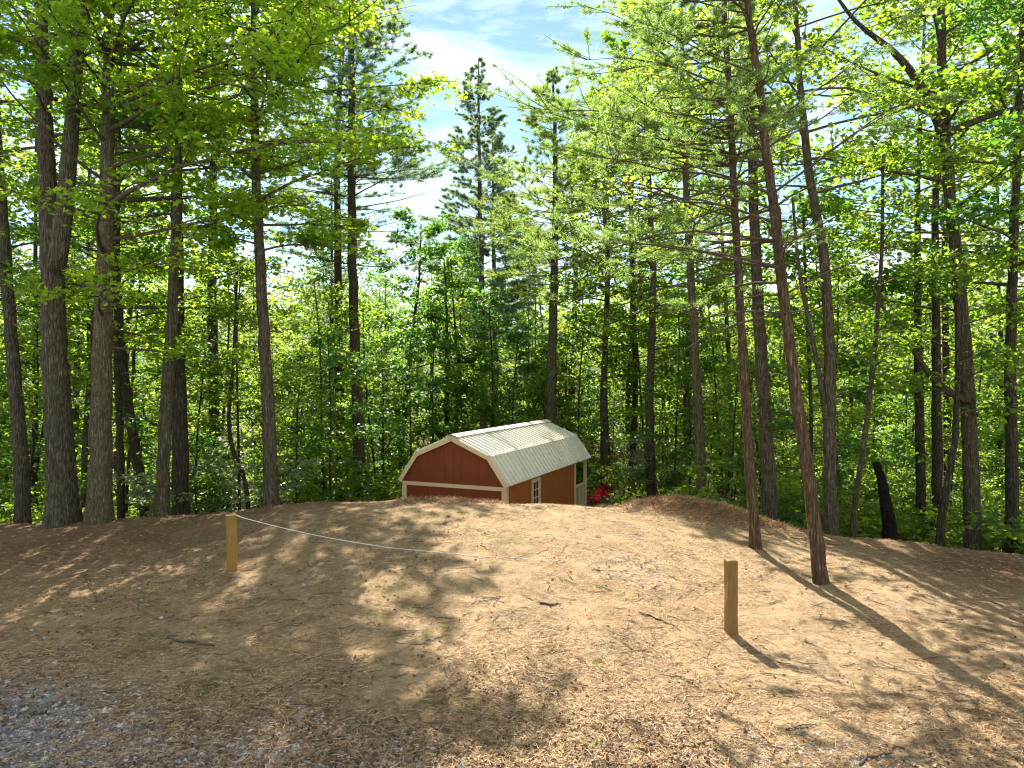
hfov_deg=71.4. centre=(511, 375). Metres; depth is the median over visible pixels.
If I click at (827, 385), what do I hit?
tree
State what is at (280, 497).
shrub
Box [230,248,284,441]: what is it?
forest pine
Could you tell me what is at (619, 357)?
forest tree
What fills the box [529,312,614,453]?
young tree
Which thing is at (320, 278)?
young tree
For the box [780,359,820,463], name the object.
forest pine
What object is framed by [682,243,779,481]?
forest tree
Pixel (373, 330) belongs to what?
forest tree
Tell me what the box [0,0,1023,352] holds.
sky
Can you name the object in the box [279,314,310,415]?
forest tree
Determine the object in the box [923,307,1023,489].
young tree
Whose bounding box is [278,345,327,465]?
young tree
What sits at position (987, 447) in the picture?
young tree
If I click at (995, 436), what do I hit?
young tree
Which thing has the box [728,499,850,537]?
shrub
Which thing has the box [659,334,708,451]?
forest tree
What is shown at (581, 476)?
forest pine
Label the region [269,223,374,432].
forest tree
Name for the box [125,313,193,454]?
forest tree
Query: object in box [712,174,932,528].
young tree
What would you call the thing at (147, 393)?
young tree
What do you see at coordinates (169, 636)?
stick
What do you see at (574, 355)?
tree
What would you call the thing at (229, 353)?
forest tree
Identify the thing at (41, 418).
young tree
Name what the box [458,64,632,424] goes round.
pine tree
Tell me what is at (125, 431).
young tree
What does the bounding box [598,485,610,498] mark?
garden chair
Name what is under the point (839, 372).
forest tree
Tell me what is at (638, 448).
young tree
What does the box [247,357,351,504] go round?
young tree
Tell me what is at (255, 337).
young tree
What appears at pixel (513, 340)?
young tree
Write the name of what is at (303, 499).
shrub
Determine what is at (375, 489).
shrub
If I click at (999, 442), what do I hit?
forest tree
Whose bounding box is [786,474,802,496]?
shrub
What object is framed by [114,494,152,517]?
shrub
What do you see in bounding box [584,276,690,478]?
young tree
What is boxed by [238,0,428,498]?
pine tree
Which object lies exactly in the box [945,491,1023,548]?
shrub
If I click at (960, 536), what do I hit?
shrub
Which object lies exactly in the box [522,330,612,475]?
young tree
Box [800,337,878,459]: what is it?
forest tree
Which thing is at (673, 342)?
forest tree
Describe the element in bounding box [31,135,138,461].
forest pine
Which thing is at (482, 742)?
pine straw
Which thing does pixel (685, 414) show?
young tree
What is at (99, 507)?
maple tree
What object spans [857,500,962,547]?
shrub
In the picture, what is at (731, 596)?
post
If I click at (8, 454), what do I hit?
young tree
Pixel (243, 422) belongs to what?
young tree
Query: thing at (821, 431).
young tree
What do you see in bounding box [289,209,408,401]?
forest tree
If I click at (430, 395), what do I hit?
forest pine
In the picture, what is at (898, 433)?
young tree
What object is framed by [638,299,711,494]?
forest tree
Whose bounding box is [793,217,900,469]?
forest tree
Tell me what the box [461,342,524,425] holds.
forest tree
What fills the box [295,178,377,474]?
forest pine
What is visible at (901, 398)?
young tree
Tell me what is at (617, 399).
young tree
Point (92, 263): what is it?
forest tree
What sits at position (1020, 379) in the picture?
young tree
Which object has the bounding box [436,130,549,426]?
pine tree
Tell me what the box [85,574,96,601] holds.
stick
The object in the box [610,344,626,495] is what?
forest pine
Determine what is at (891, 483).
shrub
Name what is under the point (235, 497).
shrub
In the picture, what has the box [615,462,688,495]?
shrub
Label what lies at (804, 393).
forest tree
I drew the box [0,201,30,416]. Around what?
young tree
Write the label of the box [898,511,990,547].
shrub
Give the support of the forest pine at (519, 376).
on the ground
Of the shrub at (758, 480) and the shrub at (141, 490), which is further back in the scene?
the shrub at (758, 480)
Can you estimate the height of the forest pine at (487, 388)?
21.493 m
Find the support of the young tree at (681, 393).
on the ground
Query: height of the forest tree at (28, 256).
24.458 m
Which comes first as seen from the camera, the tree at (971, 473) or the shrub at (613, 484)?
the tree at (971, 473)
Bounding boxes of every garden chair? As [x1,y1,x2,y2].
[588,488,601,503]
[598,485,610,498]
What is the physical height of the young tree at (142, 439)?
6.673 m
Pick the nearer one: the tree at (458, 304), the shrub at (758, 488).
the shrub at (758, 488)
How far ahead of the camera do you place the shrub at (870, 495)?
24.63 m
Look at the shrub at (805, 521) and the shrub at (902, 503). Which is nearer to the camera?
the shrub at (805, 521)
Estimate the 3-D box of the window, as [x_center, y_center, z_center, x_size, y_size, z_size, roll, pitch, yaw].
[0.767,4.170,22.612,0.031,1.860,0.720,0,0,23]
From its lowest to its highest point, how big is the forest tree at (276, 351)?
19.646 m
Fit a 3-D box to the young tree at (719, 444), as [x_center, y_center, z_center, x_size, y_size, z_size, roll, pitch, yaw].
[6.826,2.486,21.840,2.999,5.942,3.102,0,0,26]
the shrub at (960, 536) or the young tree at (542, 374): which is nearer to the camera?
the shrub at (960, 536)
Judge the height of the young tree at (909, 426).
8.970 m
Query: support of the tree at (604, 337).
on the ground
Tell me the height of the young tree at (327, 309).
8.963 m
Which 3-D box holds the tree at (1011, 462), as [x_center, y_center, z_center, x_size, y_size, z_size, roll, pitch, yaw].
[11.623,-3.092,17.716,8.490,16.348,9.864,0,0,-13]
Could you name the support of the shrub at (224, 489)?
on the ground
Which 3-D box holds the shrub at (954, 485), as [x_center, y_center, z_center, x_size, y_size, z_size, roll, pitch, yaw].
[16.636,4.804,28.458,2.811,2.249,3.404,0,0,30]
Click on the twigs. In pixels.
(518, 681)
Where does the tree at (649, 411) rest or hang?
on the ground
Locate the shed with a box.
[398,419,590,506]
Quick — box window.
[531,477,540,503]
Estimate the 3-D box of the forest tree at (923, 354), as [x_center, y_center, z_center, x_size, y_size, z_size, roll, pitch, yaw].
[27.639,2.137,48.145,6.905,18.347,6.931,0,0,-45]
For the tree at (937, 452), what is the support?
on the ground
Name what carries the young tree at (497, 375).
on the ground
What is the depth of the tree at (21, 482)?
19.38 m
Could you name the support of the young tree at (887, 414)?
on the ground
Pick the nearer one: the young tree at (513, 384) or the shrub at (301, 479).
the shrub at (301, 479)
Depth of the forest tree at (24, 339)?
23.42 m
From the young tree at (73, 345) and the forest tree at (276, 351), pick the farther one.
the forest tree at (276, 351)
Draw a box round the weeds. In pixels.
[0,533,675,762]
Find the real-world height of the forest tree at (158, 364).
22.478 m
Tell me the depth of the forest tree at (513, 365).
59.56 m
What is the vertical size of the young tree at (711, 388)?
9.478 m
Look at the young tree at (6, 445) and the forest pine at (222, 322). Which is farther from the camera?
the forest pine at (222, 322)
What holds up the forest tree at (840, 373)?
on the ground
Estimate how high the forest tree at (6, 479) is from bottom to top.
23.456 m
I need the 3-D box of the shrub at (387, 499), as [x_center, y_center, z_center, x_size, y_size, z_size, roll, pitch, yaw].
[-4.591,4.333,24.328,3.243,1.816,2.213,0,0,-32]
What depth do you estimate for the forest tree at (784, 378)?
63.53 m
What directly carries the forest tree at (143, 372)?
on the ground
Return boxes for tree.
[0,0,204,523]
[0,0,268,528]
[0,0,309,514]
[0,0,330,516]
[0,0,425,524]
[0,1,271,516]
[0,18,167,471]
[0,55,204,508]
[0,94,239,518]
[0,97,38,410]
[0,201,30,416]
[0,228,153,434]
[0,276,72,483]
[0,293,125,502]
[0,313,112,507]
[0,324,31,469]
[0,325,44,511]
[0,340,35,453]
[0,352,44,484]
[0,375,28,498]
[0,412,30,485]
[0,441,12,475]
[4,427,45,520]
[17,131,168,402]
[23,372,85,494]
[26,267,206,517]
[38,52,238,508]
[70,242,156,447]
[76,173,205,404]
[77,393,153,470]
[77,402,153,477]
[81,0,335,501]
[86,311,161,453]
[98,0,468,506]
[112,304,245,470]
[112,374,171,485]
[112,408,156,468]
[113,339,262,516]
[113,355,158,449]
[113,382,159,468]
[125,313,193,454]
[125,422,195,471]
[141,282,260,464]
[148,259,288,479]
[148,286,243,471]
[155,365,233,462]
[171,402,248,478]
[180,257,315,510]
[187,298,248,457]
[188,322,257,441]
[191,376,250,464]
[200,302,280,454]
[201,0,479,497]
[203,324,311,476]
[220,367,287,460]
[222,283,297,380]
[232,331,304,456]
[234,312,302,456]
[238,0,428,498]
[239,348,351,498]
[243,376,335,496]
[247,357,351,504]
[250,271,382,500]
[255,369,335,461]
[258,324,393,501]
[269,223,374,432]
[273,301,311,438]
[275,343,335,467]
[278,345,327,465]
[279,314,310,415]
[281,283,347,416]
[282,281,371,455]
[283,288,394,501]
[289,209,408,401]
[291,320,385,471]
[312,299,420,481]
[313,356,400,487]
[317,387,385,494]
[322,309,447,491]
[326,203,484,469]
[333,374,396,493]
[334,302,404,438]
[344,290,407,435]
[349,270,412,449]
[351,329,431,484]
[366,399,408,471]
[373,348,455,473]
[376,339,424,447]
[378,304,492,458]
[393,335,459,466]
[395,230,506,424]
[411,56,549,428]
[411,240,516,431]
[415,256,480,435]
[422,338,517,430]
[425,287,559,441]
[430,363,495,438]
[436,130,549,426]
[440,268,531,426]
[450,363,530,427]
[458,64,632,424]
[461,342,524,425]
[463,329,567,425]
[465,0,824,549]
[479,132,649,483]
[482,400,520,426]
[486,0,968,584]
[491,376,544,425]
[497,233,596,428]
[505,308,642,495]
[506,123,698,495]
[507,379,543,420]
[508,369,594,461]
[510,349,586,441]
[511,342,583,425]
[512,343,583,440]
[521,61,687,491]
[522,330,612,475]
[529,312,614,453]
[538,73,710,494]
[541,28,718,494]
[547,37,767,497]
[558,368,625,491]
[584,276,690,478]
[585,393,639,488]
[589,0,799,497]
[589,235,681,424]
[592,2,791,494]
[609,0,936,521]
[611,394,658,488]
[612,388,675,495]
[617,280,700,493]
[619,290,719,491]
[620,263,707,495]
[622,333,723,488]
[628,332,705,493]
[631,332,740,490]
[632,41,810,495]
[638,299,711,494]
[641,166,772,495]
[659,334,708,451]
[660,277,775,496]
[663,371,715,478]
[670,328,710,479]
[675,263,772,485]
[677,356,740,490]
[678,360,789,503]
[681,336,779,492]
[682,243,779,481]
[690,0,1010,535]
[694,412,737,493]
[699,281,766,494]
[702,258,807,485]
[704,353,774,502]
[708,390,744,479]
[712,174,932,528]
[724,319,779,479]
[740,324,817,451]
[750,304,822,465]
[760,0,1023,550]
[766,257,903,482]
[768,281,818,442]
[770,306,847,470]
[770,323,848,462]
[770,367,822,473]
[773,246,904,491]
[780,0,1023,553]
[781,250,893,459]
[783,0,1023,539]
[785,307,879,459]
[792,0,1023,531]
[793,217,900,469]
[795,405,848,468]
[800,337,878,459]
[812,308,866,446]
[813,320,870,428]
[813,406,870,464]
[836,357,927,469]
[840,275,926,457]
[848,297,930,460]
[849,260,999,485]
[851,351,931,488]
[861,301,954,478]
[866,258,993,454]
[867,393,931,509]
[871,285,980,465]
[871,286,961,455]
[871,432,913,485]
[877,375,930,481]
[880,312,960,481]
[882,279,995,454]
[887,362,961,487]
[896,376,1004,513]
[902,322,1023,495]
[910,334,1021,484]
[921,1,1023,363]
[921,106,1023,507]
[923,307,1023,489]
[955,378,1020,492]
[958,409,1022,488]
[972,305,1018,484]
[975,320,1023,469]
[975,333,1023,488]
[977,277,1023,447]
[978,273,1023,482]
[978,373,1023,495]
[978,387,1023,499]
[980,394,1023,518]
[987,383,1023,481]
[989,343,1023,484]
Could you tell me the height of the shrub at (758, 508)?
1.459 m
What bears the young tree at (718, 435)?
on the ground
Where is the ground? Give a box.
[0,352,1023,767]
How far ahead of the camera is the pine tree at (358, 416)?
25.86 m
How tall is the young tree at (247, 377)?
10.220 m
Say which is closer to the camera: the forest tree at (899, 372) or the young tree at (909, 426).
the young tree at (909, 426)
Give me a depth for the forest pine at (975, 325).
40.98 m
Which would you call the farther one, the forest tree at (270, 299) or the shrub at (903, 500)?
the forest tree at (270, 299)
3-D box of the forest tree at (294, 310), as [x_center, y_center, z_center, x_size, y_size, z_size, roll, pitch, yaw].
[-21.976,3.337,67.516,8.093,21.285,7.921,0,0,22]
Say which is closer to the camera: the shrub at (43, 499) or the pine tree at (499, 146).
the shrub at (43, 499)
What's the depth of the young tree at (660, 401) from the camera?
42.49 m
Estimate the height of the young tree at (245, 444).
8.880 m
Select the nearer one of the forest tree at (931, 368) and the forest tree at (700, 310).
the forest tree at (700, 310)
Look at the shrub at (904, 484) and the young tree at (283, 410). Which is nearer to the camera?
the shrub at (904, 484)
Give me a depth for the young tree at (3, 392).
26.62 m
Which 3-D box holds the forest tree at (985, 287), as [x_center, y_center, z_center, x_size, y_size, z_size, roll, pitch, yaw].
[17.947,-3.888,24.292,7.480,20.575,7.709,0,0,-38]
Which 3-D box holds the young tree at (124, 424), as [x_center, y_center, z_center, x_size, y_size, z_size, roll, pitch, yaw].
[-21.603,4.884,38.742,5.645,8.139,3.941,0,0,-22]
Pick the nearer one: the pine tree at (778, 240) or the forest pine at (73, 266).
the pine tree at (778, 240)
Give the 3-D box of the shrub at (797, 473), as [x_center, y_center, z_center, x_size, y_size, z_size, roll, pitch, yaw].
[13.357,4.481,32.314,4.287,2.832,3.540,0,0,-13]
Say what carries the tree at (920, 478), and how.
on the ground
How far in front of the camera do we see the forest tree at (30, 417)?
55.66 m
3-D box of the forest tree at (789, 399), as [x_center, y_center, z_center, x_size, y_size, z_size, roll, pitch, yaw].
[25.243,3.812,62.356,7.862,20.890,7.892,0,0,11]
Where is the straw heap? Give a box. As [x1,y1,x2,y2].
[394,493,865,541]
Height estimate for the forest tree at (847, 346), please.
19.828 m
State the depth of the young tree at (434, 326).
36.46 m
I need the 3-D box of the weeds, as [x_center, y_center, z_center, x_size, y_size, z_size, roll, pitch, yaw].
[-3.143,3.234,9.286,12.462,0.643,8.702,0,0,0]
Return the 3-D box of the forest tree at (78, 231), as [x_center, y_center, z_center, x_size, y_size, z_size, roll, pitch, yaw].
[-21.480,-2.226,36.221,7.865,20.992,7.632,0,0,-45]
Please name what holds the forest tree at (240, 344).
on the ground
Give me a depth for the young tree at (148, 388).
29.74 m
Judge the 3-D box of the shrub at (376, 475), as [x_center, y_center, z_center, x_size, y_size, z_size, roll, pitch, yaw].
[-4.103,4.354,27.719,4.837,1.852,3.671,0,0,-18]
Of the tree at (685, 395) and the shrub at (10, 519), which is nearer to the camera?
the shrub at (10, 519)
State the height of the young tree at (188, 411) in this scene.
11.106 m
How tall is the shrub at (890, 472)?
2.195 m
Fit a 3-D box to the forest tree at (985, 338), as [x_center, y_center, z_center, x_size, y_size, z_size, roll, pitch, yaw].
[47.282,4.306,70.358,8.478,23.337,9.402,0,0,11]
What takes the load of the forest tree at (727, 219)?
on the ground
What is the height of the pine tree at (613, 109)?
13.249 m
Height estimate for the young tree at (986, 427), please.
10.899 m
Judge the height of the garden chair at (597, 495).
0.563 m
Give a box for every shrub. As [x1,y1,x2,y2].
[0,480,44,522]
[0,497,12,522]
[0,515,36,523]
[1,473,135,523]
[3,496,43,517]
[31,486,80,515]
[31,501,83,523]
[85,419,303,516]
[114,479,171,517]
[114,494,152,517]
[125,460,153,491]
[133,453,331,512]
[134,460,257,487]
[189,472,260,496]
[189,475,258,511]
[225,450,327,495]
[248,445,334,488]
[250,465,323,502]
[250,489,294,507]
[254,459,344,500]
[291,453,367,501]
[309,486,375,501]
[316,464,404,501]
[335,477,400,501]
[366,463,402,495]
[578,471,619,495]
[595,454,644,494]
[605,429,718,495]
[606,460,759,514]
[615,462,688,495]
[656,463,719,490]
[656,465,694,495]
[712,467,759,494]
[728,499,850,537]
[729,499,791,520]
[733,477,893,537]
[738,465,876,521]
[756,453,822,490]
[757,477,800,508]
[761,456,899,534]
[776,447,864,489]
[776,472,820,491]
[777,455,915,489]
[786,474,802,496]
[786,489,850,517]
[788,472,901,518]
[814,450,912,499]
[818,470,906,514]
[838,499,962,543]
[842,475,952,524]
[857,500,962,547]
[860,491,962,538]
[868,466,958,515]
[868,483,930,503]
[879,484,1002,544]
[892,467,962,507]
[892,491,914,509]
[896,487,1023,554]
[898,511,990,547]
[901,491,1023,529]
[925,519,1023,555]
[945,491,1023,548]
[948,492,1020,545]
[954,475,1023,516]
[961,474,1022,507]
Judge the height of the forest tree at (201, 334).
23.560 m
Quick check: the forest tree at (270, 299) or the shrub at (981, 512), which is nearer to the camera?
the shrub at (981, 512)
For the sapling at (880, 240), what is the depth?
16.35 m
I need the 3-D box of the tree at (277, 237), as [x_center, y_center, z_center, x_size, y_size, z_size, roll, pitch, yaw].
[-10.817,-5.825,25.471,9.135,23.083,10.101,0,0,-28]
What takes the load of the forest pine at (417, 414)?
on the ground
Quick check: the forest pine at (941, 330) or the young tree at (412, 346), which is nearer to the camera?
the young tree at (412, 346)
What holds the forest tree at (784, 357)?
on the ground
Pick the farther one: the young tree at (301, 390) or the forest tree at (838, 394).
the forest tree at (838, 394)
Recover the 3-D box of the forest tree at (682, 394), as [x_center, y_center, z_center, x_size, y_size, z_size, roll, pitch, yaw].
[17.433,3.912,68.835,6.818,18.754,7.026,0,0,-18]
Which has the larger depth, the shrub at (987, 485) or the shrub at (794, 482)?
the shrub at (987, 485)
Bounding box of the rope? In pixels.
[226,514,546,560]
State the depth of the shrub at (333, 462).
30.09 m
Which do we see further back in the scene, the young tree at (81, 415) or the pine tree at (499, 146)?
the pine tree at (499, 146)
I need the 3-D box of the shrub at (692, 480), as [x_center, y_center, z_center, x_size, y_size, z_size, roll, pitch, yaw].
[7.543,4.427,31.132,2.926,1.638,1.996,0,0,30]
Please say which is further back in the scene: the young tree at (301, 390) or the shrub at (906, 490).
the young tree at (301, 390)
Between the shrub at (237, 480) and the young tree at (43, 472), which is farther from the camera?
the young tree at (43, 472)
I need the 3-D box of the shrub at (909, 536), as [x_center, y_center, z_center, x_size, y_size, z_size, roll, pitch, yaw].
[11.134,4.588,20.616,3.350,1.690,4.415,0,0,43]
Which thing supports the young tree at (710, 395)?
on the ground
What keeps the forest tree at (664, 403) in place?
on the ground
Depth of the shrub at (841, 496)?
21.70 m
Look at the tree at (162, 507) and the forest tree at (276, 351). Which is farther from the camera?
the forest tree at (276, 351)
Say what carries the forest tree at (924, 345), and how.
on the ground
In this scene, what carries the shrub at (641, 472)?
on the ground
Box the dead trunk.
[872,461,899,539]
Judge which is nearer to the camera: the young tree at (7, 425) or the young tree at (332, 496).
the young tree at (332, 496)
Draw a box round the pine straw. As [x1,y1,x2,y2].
[0,498,1023,767]
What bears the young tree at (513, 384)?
on the ground
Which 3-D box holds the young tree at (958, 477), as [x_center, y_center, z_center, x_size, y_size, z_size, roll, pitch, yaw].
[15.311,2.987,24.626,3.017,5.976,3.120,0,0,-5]
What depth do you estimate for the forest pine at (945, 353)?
26.33 m
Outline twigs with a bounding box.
[0,503,1023,767]
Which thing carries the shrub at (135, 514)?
on the ground
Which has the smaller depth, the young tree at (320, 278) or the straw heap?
the straw heap
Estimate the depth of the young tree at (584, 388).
41.90 m
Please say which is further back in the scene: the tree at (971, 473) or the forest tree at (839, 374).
the forest tree at (839, 374)
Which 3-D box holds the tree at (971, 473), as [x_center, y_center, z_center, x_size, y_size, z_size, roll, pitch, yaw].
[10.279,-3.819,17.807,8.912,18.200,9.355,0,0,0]
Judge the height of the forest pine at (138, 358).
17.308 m
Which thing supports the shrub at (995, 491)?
on the ground
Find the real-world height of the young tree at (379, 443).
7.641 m
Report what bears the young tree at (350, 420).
on the ground
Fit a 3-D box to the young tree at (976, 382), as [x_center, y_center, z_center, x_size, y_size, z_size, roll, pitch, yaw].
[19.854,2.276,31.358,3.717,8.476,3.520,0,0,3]
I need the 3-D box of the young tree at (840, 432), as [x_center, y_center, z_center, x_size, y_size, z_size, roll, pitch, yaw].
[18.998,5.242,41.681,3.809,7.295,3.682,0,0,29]
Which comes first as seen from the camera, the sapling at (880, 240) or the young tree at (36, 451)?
the sapling at (880, 240)
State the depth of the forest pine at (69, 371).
46.94 m
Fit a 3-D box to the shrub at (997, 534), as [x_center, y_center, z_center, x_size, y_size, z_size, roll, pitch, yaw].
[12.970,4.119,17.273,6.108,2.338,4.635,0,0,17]
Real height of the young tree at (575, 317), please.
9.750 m
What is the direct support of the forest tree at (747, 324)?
on the ground
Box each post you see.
[226,512,236,571]
[724,558,737,634]
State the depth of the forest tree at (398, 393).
66.77 m
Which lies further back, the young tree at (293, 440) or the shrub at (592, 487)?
the shrub at (592, 487)
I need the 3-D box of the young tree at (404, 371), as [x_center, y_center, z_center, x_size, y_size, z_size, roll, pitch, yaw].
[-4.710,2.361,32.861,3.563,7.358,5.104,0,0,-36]
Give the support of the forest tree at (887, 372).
on the ground
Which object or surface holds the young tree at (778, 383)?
on the ground
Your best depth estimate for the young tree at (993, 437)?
32.57 m
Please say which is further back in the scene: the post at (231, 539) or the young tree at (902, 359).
the young tree at (902, 359)
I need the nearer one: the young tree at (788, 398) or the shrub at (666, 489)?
the shrub at (666, 489)
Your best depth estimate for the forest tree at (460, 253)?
38.16 m
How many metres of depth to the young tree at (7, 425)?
33.91 m
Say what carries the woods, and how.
on the ground
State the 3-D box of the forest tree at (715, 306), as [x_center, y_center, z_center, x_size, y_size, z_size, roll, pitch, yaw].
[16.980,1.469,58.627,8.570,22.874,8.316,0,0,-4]
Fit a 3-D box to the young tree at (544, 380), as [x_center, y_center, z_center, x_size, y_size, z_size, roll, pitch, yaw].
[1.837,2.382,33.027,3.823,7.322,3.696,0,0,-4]
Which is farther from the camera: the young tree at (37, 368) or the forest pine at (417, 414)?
the forest pine at (417, 414)
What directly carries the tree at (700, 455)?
on the ground
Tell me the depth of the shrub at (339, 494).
23.53 m
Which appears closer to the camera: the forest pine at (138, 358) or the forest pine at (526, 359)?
the forest pine at (526, 359)
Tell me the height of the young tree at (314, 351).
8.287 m
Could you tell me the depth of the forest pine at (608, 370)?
69.86 m
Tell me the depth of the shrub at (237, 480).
30.33 m
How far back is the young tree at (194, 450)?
20.92 m
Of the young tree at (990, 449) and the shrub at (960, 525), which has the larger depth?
the young tree at (990, 449)
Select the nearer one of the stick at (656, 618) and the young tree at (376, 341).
the stick at (656, 618)
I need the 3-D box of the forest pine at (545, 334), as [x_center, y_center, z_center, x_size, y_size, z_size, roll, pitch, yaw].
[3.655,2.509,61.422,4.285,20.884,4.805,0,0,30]
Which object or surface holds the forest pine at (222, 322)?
on the ground
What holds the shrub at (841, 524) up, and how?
on the ground
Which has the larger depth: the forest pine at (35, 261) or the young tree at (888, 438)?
the young tree at (888, 438)
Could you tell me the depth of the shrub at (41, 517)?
20.64 m
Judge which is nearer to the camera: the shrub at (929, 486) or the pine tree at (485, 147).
the shrub at (929, 486)
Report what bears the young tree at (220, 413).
on the ground
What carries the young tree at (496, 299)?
on the ground
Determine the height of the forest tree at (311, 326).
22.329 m
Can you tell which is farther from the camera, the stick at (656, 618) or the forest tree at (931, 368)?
the forest tree at (931, 368)
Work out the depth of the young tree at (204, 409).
37.38 m
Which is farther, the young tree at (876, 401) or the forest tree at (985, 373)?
the forest tree at (985, 373)
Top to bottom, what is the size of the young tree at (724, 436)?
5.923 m
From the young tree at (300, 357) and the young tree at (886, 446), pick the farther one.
the young tree at (886, 446)
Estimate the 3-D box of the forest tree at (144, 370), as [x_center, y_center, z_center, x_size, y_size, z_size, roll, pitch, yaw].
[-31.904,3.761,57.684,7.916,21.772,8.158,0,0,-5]
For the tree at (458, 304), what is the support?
on the ground
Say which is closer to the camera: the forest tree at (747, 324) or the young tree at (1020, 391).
the young tree at (1020, 391)
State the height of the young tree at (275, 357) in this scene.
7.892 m
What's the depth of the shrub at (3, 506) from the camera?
25.68 m
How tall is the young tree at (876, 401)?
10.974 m
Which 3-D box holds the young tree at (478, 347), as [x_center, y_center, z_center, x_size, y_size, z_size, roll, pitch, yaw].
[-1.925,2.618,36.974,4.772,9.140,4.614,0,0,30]
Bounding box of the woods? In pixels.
[0,258,1023,500]
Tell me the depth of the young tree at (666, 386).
38.45 m
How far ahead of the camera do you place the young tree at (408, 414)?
37.61 m
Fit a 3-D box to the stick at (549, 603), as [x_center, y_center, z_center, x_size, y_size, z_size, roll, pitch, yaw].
[0.554,3.272,10.249,0.315,0.033,0.100,0,0,0]
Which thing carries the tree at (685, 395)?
on the ground
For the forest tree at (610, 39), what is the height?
23.118 m
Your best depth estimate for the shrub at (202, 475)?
30.08 m
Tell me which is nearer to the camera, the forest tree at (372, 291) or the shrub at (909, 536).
the shrub at (909, 536)
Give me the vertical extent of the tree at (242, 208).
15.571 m
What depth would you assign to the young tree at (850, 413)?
26.02 m
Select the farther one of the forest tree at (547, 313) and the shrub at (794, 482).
the forest tree at (547, 313)
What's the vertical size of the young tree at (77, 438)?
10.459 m
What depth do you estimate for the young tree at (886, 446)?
43.23 m
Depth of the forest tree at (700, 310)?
41.96 m
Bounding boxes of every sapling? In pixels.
[138,247,324,509]
[775,117,1017,537]
[846,233,1023,545]
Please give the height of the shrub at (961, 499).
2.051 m
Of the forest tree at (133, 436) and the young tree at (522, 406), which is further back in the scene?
the young tree at (522, 406)
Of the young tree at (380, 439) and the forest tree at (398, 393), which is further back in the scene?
the forest tree at (398, 393)
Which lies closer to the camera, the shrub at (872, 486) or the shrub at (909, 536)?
the shrub at (909, 536)
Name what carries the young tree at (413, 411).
on the ground
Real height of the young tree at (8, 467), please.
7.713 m
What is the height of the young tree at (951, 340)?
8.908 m
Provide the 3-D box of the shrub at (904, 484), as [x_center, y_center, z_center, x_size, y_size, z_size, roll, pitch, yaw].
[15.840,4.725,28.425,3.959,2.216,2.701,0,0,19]
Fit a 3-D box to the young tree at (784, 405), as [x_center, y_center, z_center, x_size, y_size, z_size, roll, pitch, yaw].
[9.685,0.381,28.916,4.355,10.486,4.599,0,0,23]
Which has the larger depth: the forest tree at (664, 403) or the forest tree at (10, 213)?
the forest tree at (664, 403)
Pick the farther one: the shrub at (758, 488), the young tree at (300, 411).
the young tree at (300, 411)
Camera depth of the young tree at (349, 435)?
38.44 m
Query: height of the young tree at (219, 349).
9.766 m
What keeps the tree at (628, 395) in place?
on the ground
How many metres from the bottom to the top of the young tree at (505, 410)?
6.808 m
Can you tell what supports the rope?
attached to the post at (231, 539)
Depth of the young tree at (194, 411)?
42.91 m
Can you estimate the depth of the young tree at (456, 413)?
33.90 m
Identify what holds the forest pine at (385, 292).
on the ground
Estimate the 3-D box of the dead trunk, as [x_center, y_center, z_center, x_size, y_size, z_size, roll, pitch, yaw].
[8.200,2.931,15.609,0.631,2.123,0.381,0,0,0]
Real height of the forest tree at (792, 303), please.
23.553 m
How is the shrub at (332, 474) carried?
on the ground
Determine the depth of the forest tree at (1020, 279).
46.34 m
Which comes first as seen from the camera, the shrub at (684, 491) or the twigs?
the twigs
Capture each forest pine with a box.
[0,95,85,504]
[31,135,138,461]
[41,307,86,454]
[112,353,154,467]
[159,259,225,471]
[185,278,226,442]
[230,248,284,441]
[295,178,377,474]
[373,277,404,453]
[402,283,441,449]
[413,268,453,443]
[462,302,504,428]
[498,282,542,420]
[505,272,547,408]
[530,297,578,411]
[560,276,600,482]
[588,292,624,429]
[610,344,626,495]
[705,302,740,495]
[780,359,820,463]
[876,30,1007,525]
[902,212,983,418]
[950,220,1023,469]
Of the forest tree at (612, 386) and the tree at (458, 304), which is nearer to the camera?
the tree at (458, 304)
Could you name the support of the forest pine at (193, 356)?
on the ground
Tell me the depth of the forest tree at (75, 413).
32.57 m
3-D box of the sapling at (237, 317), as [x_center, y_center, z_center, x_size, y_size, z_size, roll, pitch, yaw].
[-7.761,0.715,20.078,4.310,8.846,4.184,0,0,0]
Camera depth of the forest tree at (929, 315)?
40.43 m
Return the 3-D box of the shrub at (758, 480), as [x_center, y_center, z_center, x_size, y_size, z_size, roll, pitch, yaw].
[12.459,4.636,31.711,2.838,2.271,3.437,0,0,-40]
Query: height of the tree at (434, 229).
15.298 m
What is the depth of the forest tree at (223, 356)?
56.78 m
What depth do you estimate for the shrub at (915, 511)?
22.22 m
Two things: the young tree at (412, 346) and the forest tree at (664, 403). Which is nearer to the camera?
the young tree at (412, 346)
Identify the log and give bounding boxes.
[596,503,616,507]
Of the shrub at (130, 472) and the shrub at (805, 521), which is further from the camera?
the shrub at (130, 472)
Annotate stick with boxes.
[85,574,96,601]
[167,634,214,645]
[540,602,560,604]
[641,612,676,626]
[859,745,904,765]
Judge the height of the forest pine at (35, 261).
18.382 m

